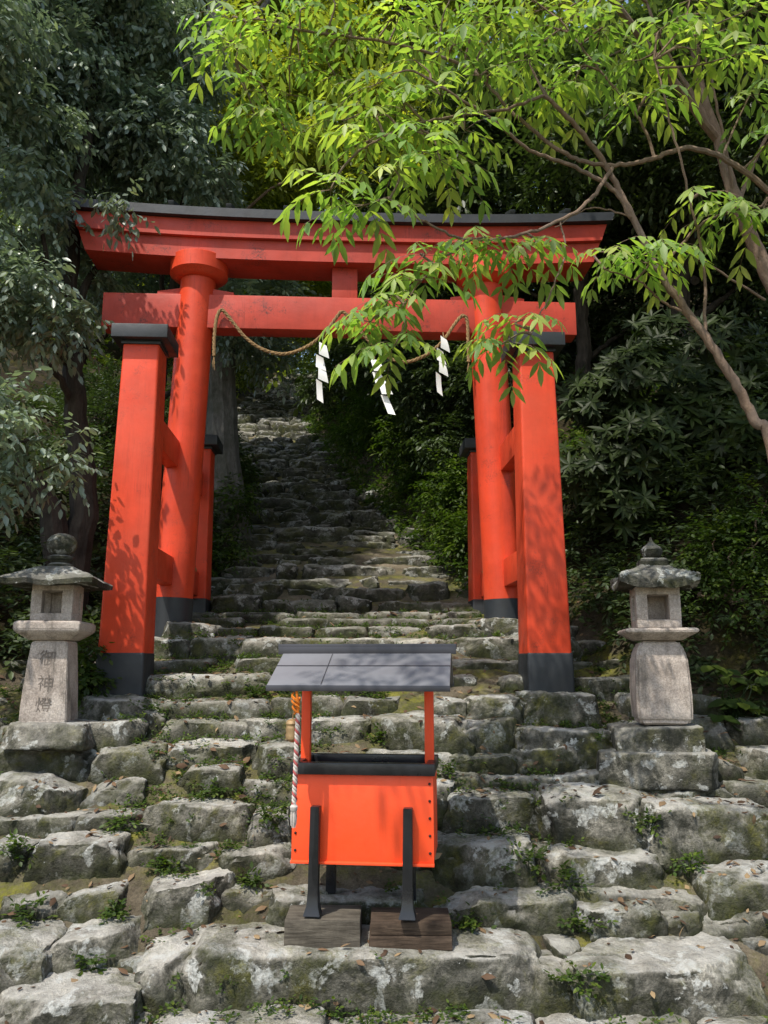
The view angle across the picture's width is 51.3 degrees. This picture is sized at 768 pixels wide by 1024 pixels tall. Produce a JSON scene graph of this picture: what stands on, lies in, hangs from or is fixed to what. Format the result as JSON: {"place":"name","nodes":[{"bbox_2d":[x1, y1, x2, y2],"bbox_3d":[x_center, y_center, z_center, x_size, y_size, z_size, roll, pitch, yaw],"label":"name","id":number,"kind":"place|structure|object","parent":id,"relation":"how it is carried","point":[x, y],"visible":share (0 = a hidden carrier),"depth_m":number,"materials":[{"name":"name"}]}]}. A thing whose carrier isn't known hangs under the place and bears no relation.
{"place":"outdoors","nodes":[
{"label":"outdoors","id":0,"kind":"place"},
{"bbox_2d":[0,286,767,1006],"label":"ground","id":1,"kind":"structure","parent":0,"point":[736,656],"depth_m":6.96,"materials":[{"name":"soil"}]},
{"bbox_2d":[0,890,56,928],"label":"weed","id":2,"kind":"object","parent":1,"relation":"on","point":[23,917],"visible":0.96,"depth_m":4.32,"materials":[{"name":"green plant"}]},
{"bbox_2d":[0,365,107,537],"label":"camellia shrub","id":3,"kind":"object","parent":1,"relation":"on","point":[10,443],"visible":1,"depth_m":5.95,"materials":[{"name":"green plant"}]},
{"bbox_2d":[69,948,115,975],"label":"weed","id":4,"kind":"object","parent":1,"relation":"on","point":[90,961],"visible":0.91,"depth_m":4.02,"materials":[{"name":"green plant"}]},
{"bbox_2d":[77,624,121,706],"bbox_3d":[-2.376,1.286,6.333,0.731,0.799,0.684,1,-11,-3],"label":"leaf shrub","id":5,"kind":"object","parent":1,"relation":"on","point":[89,678],"visible":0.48,"depth_m":6.21,"materials":[{"name":"green plant"}]},
{"bbox_2d":[97,898,130,923],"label":"weed","id":6,"kind":"object","parent":1,"relation":"on","point":[108,912],"visible":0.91,"depth_m":4.33,"materials":[{"name":"green plant"}]},
{"bbox_2d":[0,0,253,615],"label":"evergreen tree","id":7,"kind":"object","parent":1,"relation":"on","point":[58,97],"visible":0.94,"depth_m":8.62,"materials":[{"name":"green plant"}]},
{"bbox_2d":[1,8,259,435],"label":"forest tree","id":8,"kind":"object","parent":1,"relation":"on","point":[150,279],"depth_m":13.95,"materials":[{"name":"green plant"}]},
{"bbox_2d":[1,18,328,501],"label":"forest tree","id":9,"kind":"object","parent":1,"relation":"on","point":[243,347],"visible":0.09,"depth_m":12.10,"materials":[{"name":"green plant"}]},
{"bbox_2d":[142,109,334,432],"bbox_3d":[-3.515,-5.811,19.497,5.605,9.570,4.942,-9,-14,39],"label":"forest tree","id":10,"kind":"object","parent":1,"relation":"on","point":[269,202],"visible":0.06,"depth_m":18.27,"materials":[{"name":"green plant"}]},
{"bbox_2d":[174,0,304,540],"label":"cedar tree","id":11,"kind":"object","parent":1,"relation":"on","point":[222,418],"visible":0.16,"depth_m":12.18,"materials":[{"name":"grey plant"}]},
{"bbox_2d":[211,448,268,577],"bbox_3d":[-2.327,0.127,11.567,1.338,2.717,3.142,1,-11,-3],"label":"bank bush","id":12,"kind":"object","parent":1,"relation":"on","point":[237,501],"visible":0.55,"depth_m":11.49,"materials":[{"name":"green plant"}]},
{"bbox_2d":[166,0,352,283],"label":"forest tree","id":13,"kind":"object","parent":1,"relation":"on","point":[277,35],"visible":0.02,"depth_m":17.45,"materials":[{"name":"green plant"}]},
{"bbox_2d":[235,337,319,397],"bbox_3d":[-4.603,-6.760,34.102,3.840,9.265,17.962,0,-11,2],"label":"bank bush","id":14,"kind":"object","parent":1,"relation":"on","point":[242,386],"visible":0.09,"depth_m":28.13,"materials":[{"name":"green plant"}]},
{"bbox_2d":[237,373,333,450],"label":"stone steps","id":15,"kind":"structure","parent":1,"relation":"on","point":[270,413],"depth_m":25.92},
{"bbox_2d":[179,0,437,209],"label":"maple tree","id":16,"kind":"object","parent":1,"relation":"on","point":[310,158],"visible":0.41,"depth_m":11.74,"materials":[{"name":"green plant"}]},
{"bbox_2d":[162,617,517,640],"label":"foundation stones","id":17,"kind":"object","parent":1,"relation":"on","point":[505,626],"visible":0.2,"depth_m":7.67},
{"bbox_2d":[63,196,613,696],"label":"torii gate","id":18,"kind":"structure","parent":17,"relation":"on","point":[159,562],"depth_m":8.20,"materials":[{"name":"paint"}]},
{"bbox_2d":[212,308,469,370],"bbox_3d":[-0.436,-1.778,8.342,2.685,0.690,0.042,1,-11,-3],"label":"sacred rope","id":19,"kind":"object","parent":18,"relation":"hanging from","point":[314,341],"visible":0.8,"depth_m":8.32,"materials":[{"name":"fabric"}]},
{"bbox_2d":[316,341,328,402],"bbox_3d":[-0.637,-1.460,8.233,0.134,0.713,0.056,3,-11,-17],"label":"paper streamer","id":20,"kind":"object","parent":19,"relation":"hanging from","point":[322,373],"visible":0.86,"depth_m":8.22,"materials":[{"name":"paper"}]},
{"bbox_2d":[436,332,449,395],"bbox_3d":[0.610,-1.540,8.306,0.145,0.712,0.057,5,-11,-23],"label":"paper streamer","id":21,"kind":"object","parent":19,"relation":"hanging from","point":[444,346],"visible":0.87,"depth_m":8.29,"materials":[{"name":"paper"}]},
{"bbox_2d":[210,445,481,614],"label":"stone steps","id":22,"kind":"structure","parent":1,"relation":"on","point":[338,520],"depth_m":11.36,"materials":[{"name":"stone"}]},
{"bbox_2d":[293,338,402,425],"bbox_3d":[-0.561,-4.519,22.883,4.004,6.978,8.272,2,-11,-9],"label":"bank bush","id":23,"kind":"object","parent":1,"relation":"on","point":[311,392],"visible":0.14,"depth_m":22.94,"materials":[{"name":"green plant"}]},
{"bbox_2d":[294,15,464,391],"bbox_3d":[0.422,-7.438,19.899,6.379,10.395,6.287,1,-11,-3],"label":"forest tree","id":24,"kind":"object","parent":1,"relation":"on","point":[425,54],"visible":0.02,"depth_m":19.36,"materials":[{"name":"green plant"}]},
{"bbox_2d":[319,387,444,509],"bbox_3d":[0.010,-1.153,15.535,1.901,3.384,5.605,3,-11,-15],"label":"bank bush","id":25,"kind":"object","parent":1,"relation":"on","point":[362,426],"visible":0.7,"depth_m":15.54,"materials":[{"name":"green plant"}]},
{"bbox_2d":[0,611,767,1023],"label":"stone steps","id":26,"kind":"structure","parent":1,"relation":"on","point":[404,733],"depth_m":5.91,"materials":[{"name":"stone"}]},
{"bbox_2d":[0,833,39,882],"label":"step stone","id":27,"kind":"object","parent":26,"relation":"on","point":[10,871],"visible":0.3,"depth_m":4.67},
{"bbox_2d":[0,828,35,868],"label":"weed","id":28,"kind":"object","parent":27,"relation":"on","point":[14,844],"visible":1,"depth_m":4.66,"materials":[{"name":"green plant"}]},
{"bbox_2d":[0,919,67,985],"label":"step stone","id":29,"kind":"object","parent":26,"relation":"on","point":[25,955],"visible":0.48,"depth_m":4.02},
{"bbox_2d":[0,890,67,920],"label":"step stone","id":30,"kind":"object","parent":26,"relation":"on","point":[44,910],"visible":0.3,"depth_m":4.40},
{"bbox_2d":[0,771,87,816],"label":"step stone","id":31,"kind":"object","parent":26,"relation":"on","point":[24,801],"visible":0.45,"depth_m":5.08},
{"bbox_2d":[0,748,97,781],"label":"step stone","id":32,"kind":"object","parent":26,"relation":"on","point":[71,765],"visible":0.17,"depth_m":5.42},
{"bbox_2d":[0,533,112,751],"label":"stone lantern","id":33,"kind":"object","parent":32,"relation":"on","point":[56,627],"visible":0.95,"depth_m":5.59,"materials":[{"name":"stone"}]},
{"bbox_2d":[0,967,143,1023],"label":"step stone","id":34,"kind":"object","parent":26,"relation":"on","point":[111,995],"visible":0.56,"depth_m":3.74,"materials":[{"name":"stone"}]},
{"bbox_2d":[23,830,130,884],"bbox_3d":[-1.821,2.138,4.821,0.620,0.400,0.468,1,-11,-3],"label":"step stone","id":35,"kind":"object","parent":26,"relation":"on","point":[72,855],"visible":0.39,"depth_m":4.64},
{"bbox_2d":[53,879,128,923],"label":"step stone","id":36,"kind":"object","parent":26,"relation":"on","point":[82,906],"visible":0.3,"depth_m":4.39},
{"bbox_2d":[49,915,141,973],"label":"step stone","id":37,"kind":"object","parent":26,"relation":"on","point":[114,935],"visible":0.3,"depth_m":4.11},
{"bbox_2d":[73,808,143,831],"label":"step stone","id":38,"kind":"object","parent":26,"relation":"on","point":[96,820],"visible":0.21,"depth_m":4.98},
{"bbox_2d":[79,777,146,809],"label":"step stone","id":39,"kind":"object","parent":26,"relation":"on","point":[103,794],"visible":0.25,"depth_m":5.24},
{"bbox_2d":[78,694,166,737],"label":"step stone","id":40,"kind":"object","parent":26,"relation":"on","point":[111,706],"visible":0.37,"depth_m":5.90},
{"bbox_2d":[88,739,168,785],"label":"step stone","id":41,"kind":"object","parent":26,"relation":"on","point":[126,761],"visible":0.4,"depth_m":5.42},
{"bbox_2d":[0,348,261,691],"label":"undergrowth","id":42,"kind":"object","parent":26,"relation":"on","point":[21,560],"visible":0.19,"depth_m":10.94,"materials":[{"name":"green plant"}]},
{"bbox_2d":[140,854,182,875],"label":"weed","id":43,"kind":"object","parent":26,"relation":"on","point":[149,864],"visible":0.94,"depth_m":4.66,"materials":[{"name":"green plant"}]},
{"bbox_2d":[134,930,198,1020],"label":"step stone","id":44,"kind":"object","parent":26,"relation":"on","point":[160,964],"visible":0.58,"depth_m":3.95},
{"bbox_2d":[127,841,218,873],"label":"step stone","id":45,"kind":"object","parent":26,"relation":"on","point":[145,854],"visible":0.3,"depth_m":4.72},
{"bbox_2d":[141,867,235,932],"bbox_3d":[-1.128,2.276,4.510,0.642,0.447,0.601,1,-11,-3],"label":"step stone","id":46,"kind":"object","parent":26,"relation":"on","point":[177,905],"visible":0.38,"depth_m":4.38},
{"bbox_2d":[142,797,255,842],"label":"step stone","id":47,"kind":"object","parent":26,"relation":"on","point":[213,814],"visible":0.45,"depth_m":4.97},
{"bbox_2d":[177,763,245,797],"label":"step stone","id":48,"kind":"object","parent":26,"relation":"on","point":[233,777],"visible":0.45,"depth_m":5.34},
{"bbox_2d":[166,738,258,773],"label":"step stone","id":49,"kind":"object","parent":26,"relation":"on","point":[247,748],"visible":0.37,"depth_m":5.58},
{"bbox_2d":[235,861,273,893],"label":"weed","id":50,"kind":"object","parent":26,"relation":"on","point":[248,880],"visible":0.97,"depth_m":4.58,"materials":[{"name":"green plant"}]},
{"bbox_2d":[218,842,295,883],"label":"step stone","id":51,"kind":"object","parent":26,"relation":"on","point":[269,862],"visible":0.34,"depth_m":4.69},
{"bbox_2d":[246,805,291,847],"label":"step stone","id":52,"kind":"object","parent":26,"relation":"on","point":[263,836],"visible":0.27,"depth_m":4.89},
{"bbox_2d":[246,799,290,832],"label":"weed","id":53,"kind":"object","parent":52,"relation":"on","point":[265,816],"visible":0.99,"depth_m":4.88,"materials":[{"name":"green plant"}]},
{"bbox_2d":[251,738,293,778],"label":"step stone","id":54,"kind":"object","parent":26,"relation":"on","point":[282,747],"visible":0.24,"depth_m":5.53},
{"bbox_2d":[265,883,428,926],"bbox_3d":[-0.160,2.313,4.536,1.069,0.371,0.478,1,-11,-3],"label":"step stone","id":55,"kind":"object","parent":26,"relation":"on","point":[367,899],"visible":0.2,"depth_m":4.41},
{"bbox_2d":[266,644,456,920],"bbox_3d":[-0.093,1.441,4.430,1.008,1.400,0.860,-1,-11,6],"label":"offering box","id":56,"kind":"object","parent":55,"relation":"on","point":[369,809],"visible":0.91,"depth_m":4.21,"materials":[{"name":"orange paint"}]},
{"bbox_2d":[285,691,300,827],"bbox_3d":[-0.471,1.255,4.112,0.071,0.689,0.108,2,-11,-12],"label":"bell rope","id":57,"kind":"object","parent":56,"relation":"hanging from","point":[292,729],"visible":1,"depth_m":4.09,"materials":[{"name":"white fabric"}]},
{"bbox_2d":[180,922,550,1018],"bbox_3d":[-0.137,2.472,4.274,1.972,0.520,0.988,1,-11,-3],"label":"step stone","id":58,"kind":"object","parent":26,"relation":"on","point":[405,981],"visible":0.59,"depth_m":3.91,"materials":[{"name":"stone"}]},
{"bbox_2d":[284,905,361,947],"bbox_3d":[-0.312,2.154,4.162,0.386,0.135,0.260,0,-11,0],"label":"wooden block","id":59,"kind":"object","parent":58,"relation":"on","point":[332,926],"depth_m":4.04,"materials":[{"name":"grey wood"}]},
{"bbox_2d":[369,907,452,950],"bbox_3d":[0.134,2.165,4.160,0.423,0.131,0.266,0,-11,0],"label":"wooden block","id":60,"kind":"object","parent":58,"relation":"on","point":[429,929],"depth_m":4.04,"materials":[{"name":"brown wood"}]},
{"bbox_2d":[434,695,466,718],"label":"step stone","id":61,"kind":"object","parent":26,"relation":"on","point":[451,706],"visible":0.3,"depth_m":6.12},
{"bbox_2d":[437,768,487,788],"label":"step stone","id":62,"kind":"object","parent":26,"relation":"on","point":[474,780],"visible":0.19,"depth_m":5.37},
{"bbox_2d":[449,753,517,774],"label":"step stone","id":63,"kind":"object","parent":26,"relation":"on","point":[503,764],"visible":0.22,"depth_m":5.56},
{"bbox_2d":[432,828,537,891],"bbox_3d":[0.587,2.184,4.852,0.689,0.453,0.553,1,-11,-3],"label":"step stone","id":64,"kind":"object","parent":26,"relation":"on","point":[467,862],"visible":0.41,"depth_m":4.70,"materials":[{"name":"stone"}]},
{"bbox_2d":[501,841,548,874],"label":"weed","id":65,"kind":"object","parent":64,"relation":"on","point":[530,854],"visible":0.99,"depth_m":4.65,"materials":[{"name":"green plant"}]},
{"bbox_2d":[439,787,538,837],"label":"step stone","id":66,"kind":"object","parent":26,"relation":"on","point":[520,806],"visible":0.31,"depth_m":5.07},
{"bbox_2d":[459,716,518,753],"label":"step stone","id":67,"kind":"object","parent":26,"relation":"on","point":[479,733],"visible":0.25,"depth_m":5.78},
{"bbox_2d":[463,694,523,724],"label":"step stone","id":68,"kind":"object","parent":26,"relation":"on","point":[480,707],"visible":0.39,"depth_m":6.12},
{"bbox_2d":[433,883,579,935],"bbox_3d":[0.670,2.337,4.553,0.934,0.382,0.475,1,-11,-3],"label":"step stone","id":69,"kind":"object","parent":26,"relation":"on","point":[530,911],"visible":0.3,"depth_m":4.40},
{"bbox_2d":[299,306,762,596],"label":"undergrowth","id":70,"kind":"object","parent":26,"relation":"on","point":[317,427],"visible":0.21,"depth_m":13.48,"materials":[{"name":"green plant"}]},
{"bbox_2d":[480,769,598,791],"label":"step stone","id":71,"kind":"object","parent":26,"relation":"on","point":[589,776],"visible":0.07,"depth_m":5.43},
{"bbox_2d":[509,745,577,774],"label":"step stone","id":72,"kind":"object","parent":26,"relation":"on","point":[550,757],"visible":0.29,"depth_m":5.60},
{"bbox_2d":[534,955,572,1013],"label":"step stone","id":73,"kind":"object","parent":26,"relation":"on","point":[556,996],"visible":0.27,"depth_m":3.92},
{"bbox_2d":[514,690,604,728],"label":"step stone","id":74,"kind":"object","parent":26,"relation":"on","point":[552,709],"visible":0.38,"depth_m":6.11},
{"bbox_2d":[542,934,581,959],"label":"step stone","id":75,"kind":"object","parent":26,"relation":"on","point":[559,945],"visible":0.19,"depth_m":4.23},
{"bbox_2d":[514,725,612,771],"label":"step stone","id":76,"kind":"object","parent":26,"relation":"on","point":[581,740],"visible":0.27,"depth_m":5.70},
{"bbox_2d":[527,782,648,851],"bbox_3d":[1.327,2.080,5.209,0.789,0.582,0.788,1,-11,-3],"label":"step stone","id":77,"kind":"object","parent":26,"relation":"on","point":[601,822],"visible":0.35,"depth_m":4.95,"materials":[{"name":"stone"}]},
{"bbox_2d":[622,807,671,844],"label":"weed","id":78,"kind":"object","parent":77,"relation":"on","point":[652,832],"visible":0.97,"depth_m":4.87,"materials":[{"name":"green plant"}]},
{"bbox_2d":[557,907,618,933],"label":"weed","id":79,"kind":"object","parent":26,"relation":"on","point":[577,923],"visible":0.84,"depth_m":4.33,"materials":[{"name":"green plant"}]},
{"bbox_2d":[540,841,667,889],"bbox_3d":[1.364,2.231,4.799,0.918,0.436,0.509,2,-11,-13],"label":"step stone","id":80,"kind":"object","parent":26,"relation":"on","point":[639,869],"visible":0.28,"depth_m":4.66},
{"bbox_2d":[576,899,667,941],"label":"step stone","id":81,"kind":"object","parent":26,"relation":"on","point":[638,920],"visible":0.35,"depth_m":4.34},
{"bbox_2d":[560,932,767,1023],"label":"step stone","id":82,"kind":"object","parent":26,"relation":"on","point":[686,977],"visible":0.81,"depth_m":3.89,"materials":[{"name":"stone"}]},
{"bbox_2d":[543,955,611,1002],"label":"weed","id":83,"kind":"object","parent":82,"relation":"on","point":[605,977],"visible":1,"depth_m":3.85,"materials":[{"name":"green plant"}]},
{"bbox_2d":[661,910,702,936],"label":"step stone","id":84,"kind":"object","parent":26,"relation":"on","point":[693,926],"visible":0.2,"depth_m":4.38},
{"bbox_2d":[652,787,736,797],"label":"step stone","id":85,"kind":"object","parent":26,"relation":"on","point":[722,792],"visible":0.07,"depth_m":5.35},
{"bbox_2d":[596,537,719,790],"bbox_3d":[1.910,1.063,5.857,0.846,1.774,0.765,-2,-11,9],"label":"stone lantern","id":86,"kind":"object","parent":85,"relation":"on","point":[659,744],"visible":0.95,"depth_m":5.65,"materials":[{"name":"stone"}]},
{"bbox_2d":[637,790,767,875],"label":"step stone","id":87,"kind":"object","parent":26,"relation":"on","point":[685,830],"visible":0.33,"depth_m":4.88,"materials":[{"name":"stone"}]},
{"bbox_2d":[684,859,767,906],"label":"step stone","id":88,"kind":"object","parent":26,"relation":"on","point":[715,882],"visible":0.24,"depth_m":4.62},
{"bbox_2d":[702,910,767,941],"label":"step stone","id":89,"kind":"object","parent":26,"relation":"on","point":[738,926],"visible":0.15,"depth_m":4.38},
{"bbox_2d":[741,936,767,955],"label":"step stone","id":90,"kind":"object","parent":26,"relation":"on","point":[751,943],"visible":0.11,"depth_m":4.29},
{"bbox_2d":[0,558,767,1023],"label":"fallen leaves","id":91,"kind":"object","parent":1,"relation":"on","point":[484,976],"visible":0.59,"depth_m":5.03,"materials":[{"name":"brown plant"}]},
{"bbox_2d":[0,0,767,416],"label":"wood","id":92,"kind":"object","parent":1,"relation":"on","point":[170,368],"depth_m":30.41,"materials":[{"name":"green plant"}]},
{"bbox_2d":[0,550,767,1023],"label":"ground cover","id":93,"kind":"object","parent":1,"relation":"on","point":[372,1012],"visible":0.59,"depth_m":5.43,"materials":[{"name":"green plant"}]},
{"bbox_2d":[270,0,586,401],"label":"forest tree","id":94,"kind":"object","parent":1,"relation":"on","point":[452,7],"visible":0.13,"depth_m":17.25,"materials":[{"name":"green plant"}]},
{"bbox_2d":[406,435,467,578],"bbox_3d":[1.045,-0.029,11.270,1.500,2.250,1.849,1,-11,-3],"label":"bank bush","id":95,"kind":"object","parent":1,"relation":"on","point":[444,505],"visible":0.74,"depth_m":11.33,"materials":[{"name":"green plant"}]},
{"bbox_2d":[371,339,513,489],"bbox_3d":[0.961,-1.846,12.665,2.279,3.486,3.295,1,-11,-3],"label":"bank bush","id":96,"kind":"object","parent":1,"relation":"on","point":[420,382],"visible":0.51,"depth_m":12.17,"materials":[{"name":"green plant"}]},
{"bbox_2d":[171,0,767,458],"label":"sumac tree","id":97,"kind":"object","parent":1,"relation":"on","point":[393,142],"visible":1,"depth_m":5.39,"materials":[{"name":"green plant"}]},
{"bbox_2d":[322,46,632,440],"bbox_3d":[1.692,-4.588,13.780,5.610,7.320,5.328,1,-11,-3],"label":"forest tree","id":98,"kind":"object","parent":1,"relation":"on","point":[563,362],"visible":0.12,"depth_m":13.05,"materials":[{"name":"green plant"}]},
{"bbox_2d":[387,0,732,419],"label":"forest tree","id":99,"kind":"object","parent":1,"relation":"on","point":[574,190],"visible":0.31,"depth_m":11.79,"materials":[{"name":"green plant"}]},
{"bbox_2d":[531,859,593,893],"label":"weed","id":100,"kind":"object","parent":1,"relation":"on","point":[568,875],"visible":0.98,"depth_m":4.56,"materials":[{"name":"green plant"}]},
{"bbox_2d":[394,0,767,300],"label":"sumac tree","id":101,"kind":"object","parent":1,"relation":"on","point":[712,129],"visible":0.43,"depth_m":6.49,"materials":[{"name":"green plant"}]},
{"bbox_2d":[515,0,767,363],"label":"forest tree","id":102,"kind":"object","parent":1,"relation":"on","point":[704,174],"visible":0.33,"depth_m":11.29,"materials":[{"name":"green plant"}]},
{"bbox_2d":[555,307,735,544],"bbox_3d":[2.805,-1.006,8.700,2.239,2.887,1.610,1,-11,-3],"label":"rhododendron shrub","id":103,"kind":"object","parent":1,"relation":"on","point":[600,469],"visible":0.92,"depth_m":8.33,"materials":[{"name":"green plant"}]},
{"bbox_2d":[562,313,767,713],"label":"undergrowth","id":104,"kind":"object","parent":1,"relation":"on","point":[606,565],"visible":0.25,"depth_m":7.73,"materials":[{"name":"green plant"}]},
{"bbox_2d":[596,0,767,333],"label":"forest tree","id":105,"kind":"object","parent":1,"relation":"on","point":[668,4],"visible":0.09,"depth_m":11.81,"materials":[{"name":"green plant"}]},
{"bbox_2d":[666,849,710,878],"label":"weed","id":106,"kind":"object","parent":1,"relation":"on","point":[689,858],"visible":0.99,"depth_m":4.70,"materials":[{"name":"green plant"}]},
{"bbox_2d":[656,0,767,73],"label":"forest tree","id":107,"kind":"object","parent":1,"relation":"on","point":[759,8],"visible":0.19,"depth_m":9.14,"materials":[{"name":"green plant"}]},
{"bbox_2d":[671,459,767,650],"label":"leaf shrub","id":108,"kind":"object","parent":1,"relation":"on","point":[733,568],"visible":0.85,"depth_m":6.99,"materials":[{"name":"green plant"}]},
{"bbox_2d":[674,305,767,489],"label":"rhododendron shrub","id":109,"kind":"object","parent":1,"relation":"on","point":[734,421],"visible":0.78,"depth_m":8.22,"materials":[{"name":"green plant"}]},
{"bbox_2d":[694,664,767,730],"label":"fern","id":110,"kind":"object","parent":1,"relation":"on","point":[729,703],"visible":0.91,"depth_m":6.22,"materials":[{"name":"green plant"}]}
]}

